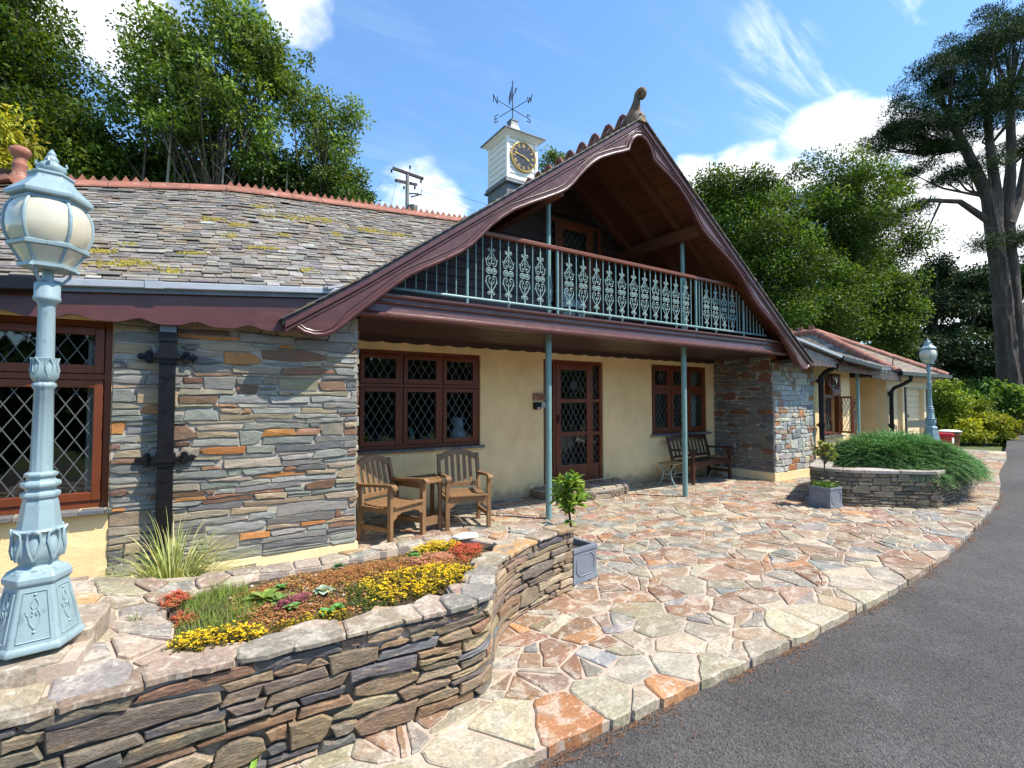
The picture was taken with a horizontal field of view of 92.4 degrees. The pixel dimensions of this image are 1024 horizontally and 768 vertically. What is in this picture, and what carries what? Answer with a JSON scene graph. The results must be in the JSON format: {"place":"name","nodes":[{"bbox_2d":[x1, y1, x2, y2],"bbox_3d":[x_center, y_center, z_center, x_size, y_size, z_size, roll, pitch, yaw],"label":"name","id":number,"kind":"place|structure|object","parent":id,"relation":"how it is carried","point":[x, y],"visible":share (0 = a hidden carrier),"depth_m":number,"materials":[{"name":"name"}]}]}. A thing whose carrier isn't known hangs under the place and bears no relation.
{"place":"outdoors","nodes":[
{"label":"outdoors","id":0,"kind":"place"},
{"bbox_2d":[9,0,1023,391],"label":"sky","id":1,"kind":"structure","parent":0,"point":[731,82],"materials":[{"name":"blue"}]},
{"bbox_2d":[267,449,1006,767],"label":"terrace","id":2,"kind":"structure","parent":0,"point":[714,579],"depth_m":3.86,"materials":[{"name":"stone"}]},
{"bbox_2d":[71,510,279,578],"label":"ornamental grass","id":3,"kind":"object","parent":2,"relation":"on","point":[169,565],"depth_m":3.54,"materials":[{"name":"green plant"}]},
{"bbox_2d":[250,756,257,767],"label":"fern","id":4,"kind":"object","parent":2,"relation":"on","point":[253,764],"visible":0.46,"depth_m":2.02,"materials":[{"name":"green plant"}]},
{"bbox_2d":[0,522,574,767],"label":"raised bed wall","id":5,"kind":"structure","parent":2,"relation":"on","point":[110,685],"depth_m":2.15,"materials":[{"name":"stone"}]},
{"bbox_2d":[0,150,94,659],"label":"lamp post","id":6,"kind":"object","parent":5,"relation":"on","point":[47,226],"visible":1,"depth_m":1.88,"materials":[{"name":"blue metal"}]},
{"bbox_2d":[122,609,145,620],"bbox_3d":[-1.775,1.097,2.309,0.096,0.070,0.096,-1,-2,22],"label":"grass seedling","id":7,"kind":"object","parent":5,"relation":"on","point":[135,618],"depth_m":2.31,"materials":[{"name":"beige plant"}]},
{"bbox_2d":[165,543,489,650],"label":"soil","id":8,"kind":"structure","parent":5,"relation":"in","point":[173,610],"depth_m":2.64,"materials":[{"name":"brown soil"}]},
{"bbox_2d":[156,589,192,610],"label":"stonecrop","id":9,"kind":"object","parent":8,"relation":"on","point":[172,597],"visible":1,"depth_m":2.58,"materials":[{"name":"plant"}]},
{"bbox_2d":[167,609,199,627],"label":"stonecrop","id":10,"kind":"object","parent":8,"relation":"on","point":[176,625],"visible":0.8,"depth_m":2.39,"materials":[{"name":"plant"}]},
{"bbox_2d":[162,620,274,653],"bbox_3d":[-1.285,1.108,2.164,0.432,0.055,0.257,1,-2,-14],"label":"stonecrop","id":11,"kind":"object","parent":8,"relation":"on","point":[202,638],"visible":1,"depth_m":2.16,"materials":[{"name":"yellow plant"}]},
{"bbox_2d":[174,579,263,641],"bbox_3d":[-1.498,1.139,2.550,0.422,0.079,0.774,1,-2,-33],"label":"grass tuft","id":12,"kind":"object","parent":8,"relation":"on","point":[225,588],"visible":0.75,"depth_m":2.53,"materials":[{"name":"green plant"}]},
{"bbox_2d":[242,588,282,605],"bbox_3d":[-1.328,1.137,2.643,0.191,0.048,0.178,0,-2,2],"label":"primrose","id":13,"kind":"object","parent":8,"relation":"on","point":[264,594],"visible":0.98,"depth_m":2.63,"materials":[{"name":"green plant"}]},
{"bbox_2d":[240,579,299,599],"bbox_3d":[-1.367,1.159,2.784,0.240,0.036,0.361,-2,-3,39],"label":"stonecrop","id":14,"kind":"object","parent":8,"relation":"on","point":[287,587],"visible":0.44,"depth_m":2.80,"materials":[{"name":"orange plant"}]},
{"bbox_2d":[273,583,286,588],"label":"seedling","id":15,"kind":"object","parent":8,"relation":"on","point":[278,586],"visible":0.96,"depth_m":2.78,"materials":[{"name":"green plant"}]},
{"bbox_2d":[268,592,296,604],"bbox_3d":[-1.216,1.141,2.616,0.145,0.032,0.134,1,-2,-33],"label":"primrose","id":16,"kind":"object","parent":8,"relation":"on","point":[279,596],"visible":0.69,"depth_m":2.63,"materials":[{"name":"green plant"}]},
{"bbox_2d":[283,602,299,609],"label":"seedling","id":17,"kind":"object","parent":8,"relation":"on","point":[294,604],"visible":1,"depth_m":2.52,"materials":[{"name":"green plant"}]},
{"bbox_2d":[262,592,321,611],"bbox_3d":[-1.147,1.138,2.580,0.156,0.054,0.273,-2,-3,38],"label":"stonecrop","id":18,"kind":"object","parent":8,"relation":"on","point":[302,598],"visible":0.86,"depth_m":2.58,"materials":[{"name":"pink plant"}]},
{"bbox_2d":[243,592,354,631],"bbox_3d":[-1.082,1.155,2.526,0.538,0.046,0.346,1,-2,-33],"label":"stonecrop","id":19,"kind":"object","parent":8,"relation":"on","point":[300,611],"visible":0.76,"depth_m":2.48,"materials":[{"name":"plant"}]},
{"bbox_2d":[267,608,361,632],"bbox_3d":[-0.955,1.152,2.408,0.445,0.060,0.199,1,-2,-33],"label":"stonecrop","id":20,"kind":"object","parent":8,"relation":"on","point":[329,616],"visible":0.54,"depth_m":2.42,"materials":[{"name":"yellow plant"}]},
{"bbox_2d":[311,585,335,594],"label":"cabbage leaf plant","id":21,"kind":"object","parent":8,"relation":"on","point":[317,590],"visible":1,"depth_m":2.71,"materials":[{"name":"plant"}]},
{"bbox_2d":[318,607,335,615],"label":"seedling","id":22,"kind":"object","parent":8,"relation":"on","point":[324,609],"visible":1,"depth_m":2.46,"materials":[{"name":"green plant"}]},
{"bbox_2d":[330,602,344,607],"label":"seedling","id":23,"kind":"object","parent":8,"relation":"on","point":[338,605],"visible":1,"depth_m":2.51,"materials":[{"name":"green plant"}]},
{"bbox_2d":[332,562,345,569],"bbox_3d":[-1.107,1.162,3.149,0.090,0.025,0.091,1,-2,-33],"label":"houseleek","id":24,"kind":"object","parent":8,"relation":"on","point":[336,565],"visible":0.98,"depth_m":3.14,"materials":[{"name":"green plant"}]},
{"bbox_2d":[214,551,468,639],"bbox_3d":[-0.835,1.161,2.947,1.681,0.067,0.837,1,-2,-33],"label":"ground cover","id":25,"kind":"object","parent":8,"relation":"on","point":[399,557],"visible":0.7,"depth_m":2.80,"materials":[{"name":"brown plant"}]},
{"bbox_2d":[298,558,410,589],"bbox_3d":[-0.968,1.164,3.039,0.683,0.051,0.386,1,-2,-33],"label":"stonecrop","id":26,"kind":"object","parent":8,"relation":"on","point":[358,572],"visible":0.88,"depth_m":3.01,"materials":[{"name":"plant"}]},
{"bbox_2d":[340,580,392,611],"bbox_3d":[-0.804,1.148,2.696,0.358,0.080,0.329,-1,-2,15],"label":"stonecrop","id":27,"kind":"object","parent":8,"relation":"on","point":[363,600],"visible":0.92,"depth_m":2.66,"materials":[{"name":"green plant"}]},
{"bbox_2d":[407,552,420,557],"bbox_3d":[-0.646,1.148,3.300,0.104,0.030,0.104,-1,-2,16],"label":"houseleek","id":28,"kind":"object","parent":8,"relation":"on","point":[414,554],"visible":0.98,"depth_m":3.30,"materials":[{"name":"green plant"}]},
{"bbox_2d":[359,561,474,605],"bbox_3d":[-0.526,1.153,2.932,0.754,0.083,0.491,1,-2,-33],"label":"stonecrop","id":29,"kind":"object","parent":8,"relation":"on","point":[410,582],"visible":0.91,"depth_m":2.87,"materials":[{"name":"yellow plant"}]},
{"bbox_2d":[401,551,458,568],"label":"stonecrop","id":30,"kind":"object","parent":8,"relation":"on","point":[432,557],"visible":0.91,"depth_m":3.24,"materials":[{"name":"pink plant"}]},
{"bbox_2d":[405,538,460,556],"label":"stonecrop","id":31,"kind":"object","parent":8,"relation":"on","point":[436,546],"visible":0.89,"depth_m":3.49,"materials":[{"name":"yellow plant"}]},
{"bbox_2d":[446,542,484,563],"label":"stonecrop","id":32,"kind":"object","parent":8,"relation":"on","point":[471,549],"visible":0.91,"depth_m":3.42,"materials":[{"name":"plant"}]},
{"bbox_2d":[453,532,477,539],"bbox_3d":[-0.363,1.181,3.830,0.210,0.022,0.120,1,-2,-25],"label":"white stone","id":33,"kind":"object","parent":5,"relation":"on","point":[465,535],"visible":1,"depth_m":3.79,"materials":[{"name":"white stone"}]},
{"bbox_2d":[356,455,429,542],"bbox_3d":[-1.391,1.291,5.639,0.668,0.915,0.588,-1,-2,31],"label":"garden chair","id":34,"kind":"object","parent":2,"relation":"on","point":[392,506],"visible":0.97,"depth_m":5.62,"materials":[{"name":"brown wood"}]},
{"bbox_2d":[395,473,443,532],"bbox_3d":[-1.075,1.461,6.056,0.615,0.606,0.521,2,-3,-41],"label":"corner table","id":35,"kind":"object","parent":2,"relation":"on","point":[432,518],"visible":0.68,"depth_m":5.94,"materials":[{"name":"brown wood"}]},
{"bbox_2d":[0,81,890,585],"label":"house","id":36,"kind":"structure","parent":2,"relation":"on","point":[268,369],"depth_m":6.21,"materials":[{"name":"stone"}]},
{"bbox_2d":[0,315,112,515],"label":"window","id":37,"kind":"structure","parent":36,"relation":"in","point":[14,374],"depth_m":3.90,"materials":[{"name":"brown wood"}]},
{"bbox_2d":[84,335,95,491],"bbox_3d":[-3.450,0.254,4.089,0.140,1.360,0.038,1,-2,-33],"label":"curtain","id":38,"kind":"object","parent":36,"relation":"hanging from","point":[89,426],"visible":0.1,"depth_m":4.06,"materials":[{"name":"grey fabric"}]},
{"bbox_2d":[408,428,414,438],"bbox_3d":[-1.448,0.742,7.082,0.090,0.225,0.090,1,-2,-33],"label":"ornament","id":39,"kind":"object","parent":36,"relation":"on","point":[410,435],"visible":0.64,"depth_m":7.06,"materials":[{"name":"grey ceramic"}]},
{"bbox_2d":[356,348,478,451],"bbox_3d":[-1.316,0.229,7.081,1.876,1.376,0.104,1,-2,-33],"label":"window","id":40,"kind":"structure","parent":36,"relation":"in","point":[405,385],"depth_m":7.01,"materials":[{"name":"brown wood"}]},
{"bbox_2d":[450,417,465,437],"bbox_3d":[-0.830,0.682,7.529,0.240,0.375,0.236,1,-2,-33],"label":"ornament","id":41,"kind":"object","parent":36,"relation":"on","point":[455,421],"visible":0.77,"depth_m":7.46,"materials":[{"name":"blue ceramic"}]},
{"bbox_2d":[533,393,544,399],"bbox_3d":[0.487,0.213,8.132,0.330,0.115,0.030,1,-2,-33],"label":"name board","id":42,"kind":"object","parent":36,"relation":"attached to","point":[538,396],"visible":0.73,"depth_m":8.09,"materials":[{"name":"brown wood"}]},
{"bbox_2d":[533,402,544,409],"bbox_3d":[0.460,0.357,8.095,0.240,0.125,0.056,1,-2,-33],"label":"door bell","id":43,"kind":"object","parent":36,"relation":"attached to","point":[537,405],"depth_m":8.05,"materials":[{"name":"black paint"}]},
{"bbox_2d":[545,217,600,318],"bbox_3d":[1.088,-1.827,8.648,1.240,2.040,0.088,1,-2,-33],"label":"balcony door","id":44,"kind":"structure","parent":36,"relation":"in","point":[558,224],"depth_m":8.68,"materials":[{"name":"brown wood"}]},
{"bbox_2d":[651,364,705,433],"bbox_3d":[3.413,0.316,10.116,1.716,1.376,0.104,1,-2,-33],"label":"window","id":45,"kind":"structure","parent":36,"relation":"in","point":[671,389],"depth_m":9.99,"materials":[{"name":"brown wood"}]},
{"bbox_2d":[691,372,696,425],"bbox_3d":[3.845,0.331,10.544,0.370,1.220,0.038,1,-2,-33],"label":"curtain","id":46,"kind":"object","parent":36,"relation":"hanging from","point":[693,396],"visible":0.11,"depth_m":10.57,"materials":[{"name":"grey fabric"}]},
{"bbox_2d":[824,373,853,435],"bbox_3d":[7.088,0.442,10.717,0.876,1.366,0.447,1,-2,-33],"label":"window","id":47,"kind":"structure","parent":36,"relation":"in","point":[835,386],"depth_m":10.83,"materials":[{"name":"brown wood"}]},
{"bbox_2d":[436,449,492,530],"bbox_3d":[-0.619,1.313,6.243,0.588,0.915,0.669,1,-2,-20],"label":"garden chair","id":48,"kind":"object","parent":2,"relation":"on","point":[451,498],"visible":0.9,"depth_m":6.34,"materials":[{"name":"brown wood"}]},
{"bbox_2d":[571,537,597,585],"bbox_3d":[0.534,1.557,4.355,0.324,0.294,0.324,2,-3,-42],"label":"lead planter","id":49,"kind":"object","parent":2,"relation":"on","point":[583,562],"visible":0.47,"depth_m":4.25,"materials":[{"name":"metal"}]},
{"bbox_2d":[549,469,592,547],"bbox_3d":[0.515,1.115,4.350,0.414,0.740,0.396,-1,-2,14],"label":"bay tree","id":50,"kind":"object","parent":49,"relation":"on","point":[568,486],"visible":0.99,"depth_m":4.32,"materials":[{"name":"green plant"}]},
{"bbox_2d":[562,519,575,525],"bbox_3d":[0.494,1.200,4.262,0.126,0.048,0.155,0,-2,7],"label":"bay sucker","id":51,"kind":"object","parent":50,"relation":"attached to","point":[567,521],"visible":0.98,"depth_m":4.26,"materials":[{"name":"green plant"}]},
{"bbox_2d":[658,461,681,486],"bbox_3d":[2.990,1.665,9.116,0.470,0.421,0.386,2,-3,-39],"label":"side table","id":52,"kind":"object","parent":2,"relation":"on","point":[674,463],"visible":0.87,"depth_m":9.06,"materials":[{"name":"grey metal"}]},
{"bbox_2d":[666,434,733,484],"bbox_3d":[3.722,1.447,9.703,1.328,0.890,0.664,2,-3,-37],"label":"garden bench","id":53,"kind":"object","parent":2,"relation":"on","point":[694,463],"visible":0.85,"depth_m":9.74,"materials":[{"name":"brown wood"}]},
{"bbox_2d":[708,454,733,477],"bbox_3d":[4.355,1.704,10.229,0.470,0.421,0.386,2,-3,-45],"label":"side table","id":54,"kind":"object","parent":2,"relation":"on","point":[720,456],"visible":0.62,"depth_m":10.16,"materials":[{"name":"brown wood"}]},
{"bbox_2d":[808,484,842,508],"bbox_3d":[4.645,1.660,7.278,0.324,0.294,0.324,1,-2,-29],"label":"lead planter","id":55,"kind":"object","parent":2,"relation":"on","point":[825,497],"visible":0.91,"depth_m":7.17,"materials":[{"name":"metal"}]},
{"bbox_2d":[812,440,838,486],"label":"bay tree","id":56,"kind":"object","parent":55,"relation":"on","point":[826,447],"visible":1,"depth_m":7.28,"materials":[{"name":"green plant"}]},
{"bbox_2d":[810,478,840,489],"bbox_3d":[4.650,1.485,7.280,0.356,0.168,0.346,1,-2,-33],"label":"daisy plant","id":57,"kind":"object","parent":55,"relation":"on","point":[822,484],"visible":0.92,"depth_m":7.26,"materials":[{"name":"green plant"}]},
{"bbox_2d":[850,398,856,437],"bbox_3d":[8.210,1.147,11.834,0.600,1.600,0.040,1,-2,-33],"label":"trellis screen","id":58,"kind":"object","parent":2,"relation":"on","point":[855,429],"visible":0.18,"depth_m":11.90,"materials":[{"name":"brown wood"}]},
{"bbox_2d":[790,326,951,435],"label":"garage","id":59,"kind":"structure","parent":2,"relation":"on","point":[881,398],"depth_m":13.60,"materials":[{"name":"beige paint"}]},
{"bbox_2d":[894,388,900,432],"bbox_3d":[10.468,1.014,13.468,0.640,1.820,0.080,1,-2,-33],"label":"side door","id":60,"kind":"structure","parent":59,"relation":"in","point":[897,392],"depth_m":13.58,"materials":[{"name":"beige paint"}]},
{"bbox_2d":[809,457,978,508],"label":"planter wall","id":61,"kind":"structure","parent":2,"relation":"on","point":[868,487],"depth_m":7.22,"materials":[{"name":"stone"}]},
{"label":"soil","id":62,"kind":"structure","parent":61,"relation":"in","visible":0},
{"bbox_2d":[818,424,995,491],"bbox_3d":[6.622,1.197,8.444,3.441,1.067,2.478,1,-2,-33],"label":"juniper","id":63,"kind":"object","parent":62,"relation":"on","point":[890,449],"visible":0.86,"depth_m":7.71,"materials":[{"name":"green plant"}]},
{"bbox_2d":[904,387,927,432],"bbox_3d":[10.851,1.048,13.148,1.067,1.930,0.056,1,-2,-24],"label":"door","id":64,"kind":"structure","parent":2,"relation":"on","point":[914,423],"depth_m":13.01,"materials":[{"name":"grey paint"}]},
{"bbox_2d":[368,441,1006,517],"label":"ground","id":65,"kind":"structure","parent":0,"point":[984,446],"depth_m":19.67,"materials":[{"name":"beige stone"}]},
{"bbox_2d":[0,102,50,169],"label":"golden tree","id":66,"kind":"object","parent":65,"relation":"on","point":[8,137],"visible":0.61,"depth_m":8.14,"materials":[{"name":"yellow plant"}]},
{"bbox_2d":[0,0,131,180],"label":"evergreen tree","id":67,"kind":"object","parent":65,"relation":"on","point":[30,66],"visible":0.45,"depth_m":14.02,"materials":[{"name":"green plant"}]},
{"bbox_2d":[27,115,188,181],"bbox_3d":[-12.612,-3.638,14.392,5.628,8.323,4.175,1,-2,-33],"label":"understorey shrub","id":68,"kind":"object","parent":65,"relation":"on","point":[136,161],"visible":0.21,"depth_m":14.49,"materials":[{"name":"green plant"}]},
{"bbox_2d":[125,102,152,181],"bbox_3d":[-10.647,-3.769,14.220,0.985,9.168,0.104,1,-2,-33],"label":"sapling","id":69,"kind":"object","parent":65,"relation":"on","point":[144,163],"visible":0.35,"depth_m":14.26,"materials":[{"name":"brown plant"}]},
{"bbox_2d":[159,116,187,182],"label":"sapling","id":70,"kind":"object","parent":65,"relation":"on","point":[174,157],"visible":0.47,"depth_m":14.50,"materials":[{"name":"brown plant"}]},
{"bbox_2d":[163,96,184,182],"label":"sapling","id":71,"kind":"object","parent":65,"relation":"on","point":[168,162],"visible":0.24,"depth_m":14.27,"materials":[{"name":"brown plant"}]},
{"bbox_2d":[85,0,315,185],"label":"ash tree","id":72,"kind":"object","parent":65,"relation":"on","point":[183,68],"visible":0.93,"depth_m":14.28,"materials":[{"name":"green plant"}]},
{"bbox_2d":[146,152,261,187],"bbox_3d":[-9.680,-3.476,15.967,3.428,8.543,3.873,-2,-3,42],"label":"understorey shrub","id":73,"kind":"object","parent":65,"relation":"on","point":[226,168],"visible":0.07,"depth_m":14.93,"materials":[{"name":"green plant"}]},
{"bbox_2d":[215,139,233,184],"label":"sapling","id":74,"kind":"object","parent":65,"relation":"on","point":[222,180],"visible":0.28,"depth_m":14.65,"materials":[{"name":"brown plant"}]},
{"bbox_2d":[238,128,250,182],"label":"sapling","id":75,"kind":"object","parent":65,"relation":"on","point":[239,180],"visible":0.15,"depth_m":14.99,"materials":[{"name":"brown plant"}]},
{"bbox_2d":[262,152,285,189],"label":"sapling","id":76,"kind":"object","parent":65,"relation":"on","point":[263,176],"visible":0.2,"depth_m":15.06,"materials":[{"name":"brown plant"}]},
{"bbox_2d":[285,152,288,189],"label":"sapling","id":77,"kind":"object","parent":65,"relation":"on","point":[287,174],"visible":0.06,"depth_m":15.23,"materials":[{"name":"brown plant"}]},
{"bbox_2d":[229,138,380,204],"bbox_3d":[-6.679,-3.139,16.192,4.864,9.010,3.992,1,-2,-33],"label":"understorey shrub","id":78,"kind":"object","parent":65,"relation":"on","point":[274,169],"visible":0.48,"depth_m":15.27,"materials":[{"name":"green plant"}]},
{"bbox_2d":[279,81,376,198],"bbox_3d":[-5.931,-4.120,15.740,2.968,11.472,3.364,1,-2,-33],"label":"slender tree","id":79,"kind":"object","parent":65,"relation":"on","point":[312,116],"visible":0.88,"depth_m":15.61,"materials":[{"name":"green plant"}]},
{"bbox_2d":[391,166,423,210],"bbox_3d":[-5.077,-4.925,23.789,1.532,11.565,0.812,2,-3,-41],"label":"utility pole","id":80,"kind":"object","parent":65,"relation":"on","point":[407,183],"visible":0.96,"depth_m":23.93,"materials":[{"name":"grey wood"}]},
{"bbox_2d":[538,145,565,172],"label":"background tree","id":81,"kind":"object","parent":65,"relation":"on","point":[551,154],"visible":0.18,"depth_m":21.82,"materials":[{"name":"green plant"}]},
{"bbox_2d":[686,161,896,342],"bbox_3d":[11.559,-3.430,21.358,7.194,12.857,7.866,1,-2,-33],"label":"broadleaf tree","id":82,"kind":"object","parent":65,"relation":"on","point":[757,238],"visible":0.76,"depth_m":20.11,"materials":[{"name":"green plant"}]},
{"bbox_2d":[761,137,949,359],"bbox_3d":[15.498,-4.080,22.644,8.434,14.247,5.715,0,-2,6],"label":"broadleaf tree","id":83,"kind":"object","parent":65,"relation":"on","point":[846,198],"visible":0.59,"depth_m":21.46,"materials":[{"name":"green plant"}]},
{"bbox_2d":[867,251,989,392],"bbox_3d":[26.027,-2.586,31.385,8.297,11.875,6.295,0,-2,-9],"label":"conifer","id":84,"kind":"object","parent":65,"relation":"on","point":[956,305],"visible":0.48,"depth_m":30.69,"materials":[{"name":"green plant"}]},
{"bbox_2d":[919,338,939,441],"bbox_3d":[7.758,0.104,9.129,0.269,1.935,0.287,-1,-5,32],"label":"lamp post","id":85,"kind":"object","parent":65,"relation":"on","point":[928,353],"visible":0.93,"depth_m":9.09,"materials":[{"name":"blue metal"}]},
{"bbox_2d":[848,0,1023,434],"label":"pine tree","id":86,"kind":"object","parent":65,"relation":"on","point":[1001,208],"visible":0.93,"depth_m":23.70,"materials":[{"name":"green plant"}]},
{"bbox_2d":[938,430,962,447],"bbox_3d":[15.388,1.907,17.251,0.660,0.610,0.650,1,-2,-33],"label":"table","id":87,"kind":"object","parent":65,"relation":"on","point":[956,436],"visible":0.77,"depth_m":17.01,"materials":[{"name":"white wood"}]},
{"bbox_2d":[918,261,995,389],"bbox_3d":[29.466,-2.307,32.211,7.790,11.375,7.382,1,-2,-33],"label":"conifer","id":88,"kind":"object","parent":65,"relation":"on","point":[977,361],"visible":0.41,"depth_m":30.54,"materials":[{"name":"green plant"}]},
{"bbox_2d":[931,378,997,428],"bbox_3d":[19.366,1.238,21.677,3.231,3.349,2.998,1,-2,-33],"label":"azalea","id":89,"kind":"object","parent":65,"relation":"on","point":[951,398],"visible":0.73,"depth_m":20.98,"materials":[{"name":"green plant"}]},
{"bbox_2d":[935,409,1023,445],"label":"azalea","id":90,"kind":"object","parent":65,"relation":"on","point":[993,429],"visible":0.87,"depth_m":20.30,"materials":[{"name":"yellow plant"}]},
{"bbox_2d":[949,230,1023,349],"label":"conifer","id":91,"kind":"object","parent":65,"relation":"on","point":[985,319],"visible":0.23,"depth_m":32.48,"materials":[{"name":"green plant"}]},
{"bbox_2d":[956,375,1023,427],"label":"rhododendron","id":92,"kind":"object","parent":65,"relation":"on","point":[1009,397],"visible":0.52,"depth_m":23.05,"materials":[{"name":"green plant"}]},
{"bbox_2d":[530,435,1023,767],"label":"driveway","id":93,"kind":"structure","parent":0,"point":[933,677],"depth_m":2.69,"materials":[{"name":"grey asphalt"}]},
{"bbox_2d":[523,492,1014,767],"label":"pine needle litter","id":94,"kind":"object","parent":93,"relation":"on","point":[636,724],"visible":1,"depth_m":2.65,"materials":[{"name":"brown plant"}]},
{"bbox_2d":[938,432,953,443],"bbox_3d":[14.219,1.891,16.203,0.570,0.570,0.570,1,-2,-33],"label":"red bucket","id":95,"kind":"object","parent":93,"relation":"on","point":[946,436],"visible":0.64,"depth_m":15.98,"materials":[{"name":"plastic"}]},
{"bbox_2d":[889,228,968,228],"bbox_3d":[18.531,-7.597,23.707,21.571,1.468,0.018,0,-2,11],"label":"overhead wire","id":96,"kind":"object","parent":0,"point":[942,228],"visible":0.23,"depth_m":23.26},
{"bbox_2d":[907,260,960,260],"bbox_3d":[18.795,-6.071,23.704,21.074,1.522,0.022,0,-2,12],"label":"overhead wire","id":97,"kind":"object","parent":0,"point":[937,260],"visible":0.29,"depth_m":23.38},
{"bbox_2d":[934,303,1023,305],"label":"overhead wire","id":98,"kind":"object","parent":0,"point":[979,304],"visible":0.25,"depth_m":22.98,"materials":[{"name":"black metal"}]}
]}

